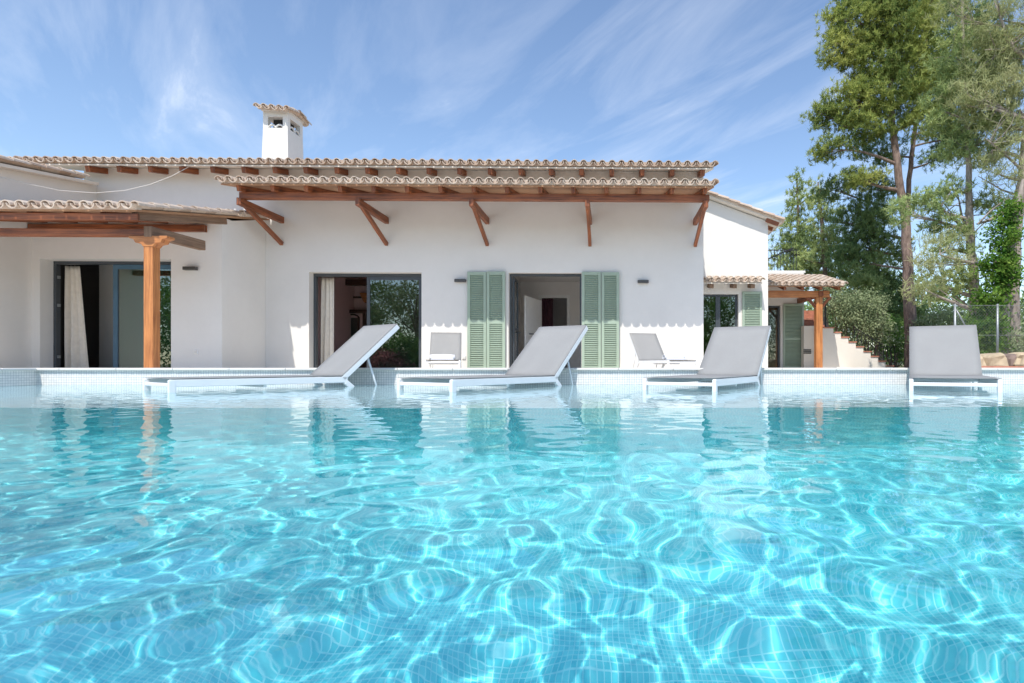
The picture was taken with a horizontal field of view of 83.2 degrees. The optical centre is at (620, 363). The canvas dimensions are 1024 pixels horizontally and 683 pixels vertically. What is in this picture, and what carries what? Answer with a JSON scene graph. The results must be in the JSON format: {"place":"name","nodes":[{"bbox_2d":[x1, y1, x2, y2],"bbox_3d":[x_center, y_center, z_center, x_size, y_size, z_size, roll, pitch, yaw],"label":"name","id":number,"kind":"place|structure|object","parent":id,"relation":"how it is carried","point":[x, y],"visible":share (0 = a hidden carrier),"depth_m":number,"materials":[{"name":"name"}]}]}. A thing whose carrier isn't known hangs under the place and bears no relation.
{"place":"outdoors","nodes":[
{"label":"outdoors","id":0,"kind":"place"},
{"bbox_2d":[0,384,1023,682],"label":"water","id":1,"kind":"structure","parent":0,"point":[596,534],"depth_m":0.75,"materials":[{"name":"blue liquid"}]},
{"bbox_2d":[0,0,1023,348],"label":"sky","id":2,"kind":"structure","parent":0,"point":[730,83],"materials":[{"name":"blue"}]},
{"label":"ground","id":3,"kind":"structure","parent":0,"visible":0},
{"bbox_2d":[768,166,858,290],"bbox_3d":[9.620,-4.989,29.117,4.692,10.534,2.753,0,0,5],"label":"young pine","id":4,"kind":"object","parent":3,"relation":"on","point":[792,238],"visible":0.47,"depth_m":28.99,"materials":[{"name":"green plant"}]},
{"bbox_2d":[784,173,889,326],"bbox_3d":[10.464,-4.473,27.253,4.956,9.502,2.483,0,0,-1],"label":"young pine","id":5,"kind":"object","parent":3,"relation":"on","point":[824,237],"visible":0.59,"depth_m":27.07,"materials":[{"name":"green plant"}]},
{"bbox_2d":[821,276,876,347],"bbox_3d":[8.835,-1.591,22.137,2.556,3.754,1.733,0,0,-21],"label":"shrub","id":6,"kind":"object","parent":3,"relation":"on","point":[838,303],"visible":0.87,"depth_m":21.80,"materials":[{"name":"green plant"}]},
{"bbox_2d":[801,305,896,367],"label":"garden stairs","id":7,"kind":"structure","parent":3,"relation":"on","point":[839,351],"depth_m":20.37,"materials":[{"name":"beige paint"}]},
{"bbox_2d":[845,286,903,355],"bbox_3d":[9.765,-1.437,22.158,2.351,3.454,2.038,0,0,-1],"label":"shrub","id":8,"kind":"object","parent":3,"relation":"on","point":[877,314],"visible":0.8,"depth_m":21.92,"materials":[{"name":"green plant"}]},
{"bbox_2d":[798,0,961,367],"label":"pine tree","id":9,"kind":"object","parent":3,"relation":"on","point":[882,35],"visible":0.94,"depth_m":20.64,"materials":[{"name":"green plant"}]},
{"bbox_2d":[836,244,934,360],"bbox_3d":[14.617,-3.177,31.354,4.476,6.913,4.684,0,0,44],"label":"young pine","id":10,"kind":"object","parent":3,"relation":"on","point":[894,283],"visible":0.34,"depth_m":30.74,"materials":[{"name":"green plant"}]},
{"bbox_2d":[870,308,904,367],"bbox_3d":[10.981,-0.986,22.491,2.361,2.556,1.857,0,0,-1],"label":"shrub","id":11,"kind":"object","parent":3,"relation":"on","point":[898,349],"visible":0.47,"depth_m":22.40,"materials":[{"name":"green plant"}]},
{"bbox_2d":[804,261,1023,366],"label":"distant wood","id":12,"kind":"object","parent":3,"relation":"on","point":[810,307],"visible":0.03,"depth_m":45.15,"materials":[{"name":"green plant"}]},
{"bbox_2d":[809,0,1020,280],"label":"pine tree","id":13,"kind":"object","parent":3,"relation":"on","point":[865,224],"visible":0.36,"depth_m":23.58,"materials":[{"name":"green plant"}]},
{"bbox_2d":[901,303,967,352],"bbox_3d":[11.284,-0.990,20.217,2.505,2.555,1.694,0,0,-1],"label":"shrub","id":14,"kind":"object","parent":3,"relation":"on","point":[940,320],"visible":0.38,"depth_m":20.05,"materials":[{"name":"green plant"}]},
{"bbox_2d":[880,1,1023,319],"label":"pine tree","id":15,"kind":"object","parent":3,"relation":"on","point":[958,135],"visible":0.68,"depth_m":16.56,"materials":[{"name":"green plant"}]},
{"bbox_2d":[899,0,1023,349],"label":"pine tree","id":16,"kind":"object","parent":3,"relation":"on","point":[1006,130],"visible":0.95,"depth_m":15.60,"materials":[{"name":"green plant"}]},
{"bbox_2d":[954,304,1023,353],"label":"wire fence","id":17,"kind":"object","parent":3,"relation":"on","point":[996,322],"visible":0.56,"depth_m":14.36,"materials":[{"name":"grey metal"}]},
{"bbox_2d":[960,179,1023,353],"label":"ivy tree","id":18,"kind":"object","parent":3,"relation":"on","point":[1003,276],"visible":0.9,"depth_m":14.95,"materials":[{"name":"green plant"}]},
{"bbox_2d":[981,366,1023,367],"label":"border kerb","id":19,"kind":"structure","parent":3,"relation":"on","point":[1002,366],"depth_m":12.16,"materials":[{"name":"stone"}]},
{"bbox_2d":[1004,354,1016,365],"bbox_3d":[8.806,0.027,12.931,0.317,0.525,0.657,0,0,-1],"label":"border stone","id":20,"kind":"object","parent":3,"relation":"on","point":[1011,358],"visible":0.28,"depth_m":12.65,"materials":[{"name":"brown stone"}]},
{"bbox_2d":[999,322,1023,352],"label":"shrub","id":21,"kind":"object","parent":3,"relation":"on","point":[1017,345],"visible":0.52,"depth_m":15.11,"materials":[{"name":"green plant"}]},
{"bbox_2d":[1008,352,1023,365],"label":"border stone","id":22,"kind":"object","parent":3,"relation":"on","point":[1019,360],"visible":0.34,"depth_m":12.55,"materials":[{"name":"beige stone"}]},
{"label":"terrace","id":23,"kind":"structure","parent":0,"visible":0},
{"bbox_2d":[0,211,226,367],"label":"timber porch","id":24,"kind":"object","parent":23,"relation":"on","point":[152,239],"visible":0.97,"depth_m":9.85,"materials":[{"name":"brown wood"}]},
{"bbox_2d":[349,310,366,367],"bbox_3d":[-8.066,-0.693,16.863,1.055,1.835,0.270,0,0,-1],"label":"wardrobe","id":25,"kind":"object","parent":23,"relation":"on","point":[358,320],"visible":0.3,"depth_m":16.82,"materials":[{"name":"brown wood"}]},
{"bbox_2d":[0,102,784,367],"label":"villa","id":26,"kind":"object","parent":23,"relation":"on","point":[247,294],"visible":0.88,"depth_m":13.38,"materials":[{"name":"white paint"}]},
{"bbox_2d":[64,266,88,367],"bbox_3d":[-11.872,-0.970,12.327,0.558,2.331,0.136,0,0,-1],"label":"curtain","id":27,"kind":"object","parent":26,"relation":"hanging from","point":[75,350],"visible":0.89,"depth_m":12.32,"materials":[{"name":"fabric"}]},
{"bbox_2d":[1,166,189,192],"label":"cable","id":28,"kind":"object","parent":26,"relation":"attached to","point":[100,192],"visible":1,"depth_m":12.32,"materials":[{"name":"plastic-sheathed cable"}]},
{"bbox_2d":[53,261,170,367],"bbox_3d":[-10.766,-0.984,12.126,2.686,2.418,0.100,0,0,-1],"label":"sliding door","id":29,"kind":"structure","parent":26,"relation":"in","point":[128,276],"depth_m":12.11,"materials":[{"name":"metal"}]},
{"bbox_2d":[182,266,197,269],"bbox_3d":[-8.971,-1.989,11.775,0.260,0.070,0.110,0,0,-1],"label":"wall lamp","id":30,"kind":"object","parent":26,"relation":"attached to","point":[189,268],"visible":1,"depth_m":11.72,"materials":[{"name":"metal"}]},
{"bbox_2d":[320,277,333,364],"bbox_3d":[-7.269,-0.970,13.966,0.349,2.330,0.114,0,0,-1],"label":"curtain","id":31,"kind":"object","parent":26,"relation":"hanging from","point":[327,321],"visible":0.86,"depth_m":13.96,"materials":[{"name":"fabric"}]},
{"bbox_2d":[353,293,366,302],"bbox_3d":[-8.052,-1.979,16.939,1.107,0.296,0.180,0,0,-1],"label":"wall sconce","id":32,"kind":"object","parent":26,"relation":"attached to","point":[363,296],"depth_m":16.86,"materials":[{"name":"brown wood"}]},
{"bbox_2d":[314,273,420,367],"bbox_3d":[-6.062,-0.974,13.636,2.641,2.398,0.100,0,0,-1],"label":"sliding door","id":33,"kind":"structure","parent":26,"relation":"in","point":[391,298],"depth_m":13.63,"materials":[{"name":"glass"}]},
{"bbox_2d":[454,279,465,281],"bbox_3d":[-3.802,-1.973,13.374,0.260,0.070,0.110,0,0,-1],"label":"wall lamp","id":34,"kind":"object","parent":26,"relation":"attached to","point":[459,280],"visible":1,"depth_m":13.32,"materials":[{"name":"metal"}]},
{"bbox_2d":[214,175,718,246],"bbox_3d":[-3.155,-3.488,12.527,10.391,1.384,1.840,0,0,-1],"label":"timber awning","id":35,"kind":"object","parent":26,"relation":"attached to","point":[359,191],"visible":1,"depth_m":11.93,"materials":[{"name":"wood"}]},
{"bbox_2d":[524,296,541,346],"bbox_3d":[-2.318,-0.795,15.440,0.210,2.009,1.231,0,0,12],"label":"inner door","id":36,"kind":"structure","parent":26,"relation":"in","point":[532,306],"depth_m":15.26,"materials":[{"name":"white paint"}]},
{"bbox_2d":[510,274,580,367],"bbox_3d":[-1.820,-0.974,13.968,1.734,2.398,0.720,0,0,-1],"label":"french door","id":37,"kind":"structure","parent":26,"relation":"in","point":[514,283],"depth_m":13.69,"materials":[{"name":"metal"}]},
{"bbox_2d":[542,298,552,326],"bbox_3d":[-2.407,-1.000,18.360,0.395,2.350,0.091,0,0,-1],"label":"door","id":38,"kind":"structure","parent":26,"relation":"hanging from","point":[547,312],"depth_m":18.36,"materials":[{"name":"brown wood"}]},
{"bbox_2d":[638,280,648,282],"bbox_3d":[0.527,-1.961,13.458,0.260,0.070,0.110,0,0,-1],"label":"wall lamp","id":39,"kind":"object","parent":26,"relation":"attached to","point":[643,281],"visible":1,"depth_m":13.40,"materials":[{"name":"metal"}]},
{"bbox_2d":[703,295,737,356],"bbox_3d":[2.933,-0.944,17.222,1.226,2.338,0.094,0,0,-1],"label":"sliding window","id":40,"kind":"structure","parent":26,"relation":"in","point":[718,310],"depth_m":17.20,"materials":[{"name":"metal"}]},
{"bbox_2d":[424,332,461,367],"bbox_3d":[-3.675,-0.233,11.770,0.662,0.948,1.948,0,0,-15],"label":"sun lounger","id":41,"kind":"object","parent":23,"relation":"on","point":[444,343],"visible":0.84,"depth_m":12.43,"materials":[{"name":"fabric"}]},
{"bbox_2d":[430,354,454,359],"bbox_3d":[-3.738,-0.140,11.840,0.512,0.130,0.237,0,0,-15],"label":"rolled towel","id":42,"kind":"object","parent":41,"relation":"on","point":[442,357],"visible":0.98,"depth_m":11.80,"materials":[{"name":"white fabric"}]},
{"bbox_2d":[0,370,1023,385],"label":"pool rim","id":43,"kind":"object","parent":23,"relation":"on","point":[390,377],"visible":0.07,"depth_m":6.17,"materials":[{"name":"white tile"}]},
{"bbox_2d":[0,368,1023,370],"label":"coping","id":44,"kind":"object","parent":43,"relation":"on","point":[83,369],"visible":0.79,"depth_m":6.13,"materials":[{"name":"stone"}]},
{"bbox_2d":[629,333,697,367],"bbox_3d":[0.844,-0.228,11.926,0.662,0.939,1.958,0,0,-22],"label":"sun lounger","id":45,"kind":"object","parent":23,"relation":"on","point":[647,348],"visible":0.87,"depth_m":12.48,"materials":[{"name":"fabric"}]},
{"bbox_2d":[662,354,685,359],"bbox_3d":[1.105,-0.140,11.635,0.472,0.130,0.237,0,0,-22],"label":"rolled towel","id":46,"kind":"object","parent":45,"relation":"on","point":[673,356],"visible":0.99,"depth_m":11.59,"materials":[{"name":"white fabric"}]},
{"bbox_2d":[768,271,804,367],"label":"garden house","id":47,"kind":"structure","parent":23,"relation":"on","point":[785,319],"depth_m":21.11,"materials":[{"name":"white paint"}]},
{"bbox_2d":[768,306,779,367],"bbox_3d":[5.573,-0.980,21.246,0.768,2.409,0.070,0,0,-1],"label":"door","id":48,"kind":"structure","parent":47,"relation":"in","point":[778,307],"depth_m":21.22,"materials":[{"name":"metal"}]},
{"bbox_2d":[768,247,796,270],"bbox_3d":[5.542,-3.978,21.458,2.200,0.996,0.335,0,0,-1],"label":"roof railing","id":49,"kind":"object","parent":47,"relation":"on","point":[780,253],"visible":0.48,"depth_m":21.32,"materials":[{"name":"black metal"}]},
{"bbox_2d":[768,274,847,367],"bbox_3d":[5.937,-1.556,19.820,3.046,3.562,2.615,0,0,-1],"label":"garden porch","id":50,"kind":"object","parent":23,"relation":"on","point":[801,282],"visible":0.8,"depth_m":18.93,"materials":[{"name":"wood"}]},
{"bbox_2d":[980,356,986,365],"bbox_3d":[7.684,0.035,12.749,0.807,0.526,0.673,0,0,-1],"label":"border stone","id":51,"kind":"object","parent":23,"relation":"on","point":[983,363],"visible":0.03,"depth_m":12.46,"materials":[{"name":"beige stone"}]},
{"bbox_2d":[980,353,1008,365],"bbox_3d":[8.314,0.022,12.761,0.597,0.556,0.677,0,0,-1],"label":"border stone","id":52,"kind":"object","parent":23,"relation":"on","point":[995,359],"visible":0.41,"depth_m":12.47,"materials":[{"name":"beige stone"}]},
{"label":"pool shelf","id":53,"kind":"structure","parent":0,"visible":0},
{"bbox_2d":[143,324,399,392],"bbox_3d":[-3.245,0.004,5.471,0.662,0.875,2.021,0,0,36],"label":"sun lounger","id":54,"kind":"object","parent":53,"relation":"on","point":[350,356],"visible":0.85,"depth_m":5.67,"materials":[{"name":"fabric"}]},
{"bbox_2d":[397,325,587,391],"bbox_3d":[-1.148,0.004,5.584,0.662,0.875,2.021,0,0,30],"label":"sun lounger","id":55,"kind":"object","parent":53,"relation":"on","point":[545,354],"visible":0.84,"depth_m":5.99,"materials":[{"name":"fabric"}]},
{"bbox_2d":[643,326,770,391],"bbox_3d":[0.946,0.004,5.659,0.662,0.875,2.021,0,0,27],"label":"sun lounger","id":56,"kind":"object","parent":53,"relation":"on","point":[738,353],"visible":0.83,"depth_m":6.15,"materials":[{"name":"fabric"}]},
{"bbox_2d":[909,325,1002,391],"bbox_3d":[3.190,0.004,5.526,0.662,0.875,2.021,0,0,27],"label":"sun lounger","id":57,"kind":"object","parent":53,"relation":"on","point":[945,353],"visible":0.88,"depth_m":6.05,"materials":[{"name":"fabric"}]}
]}

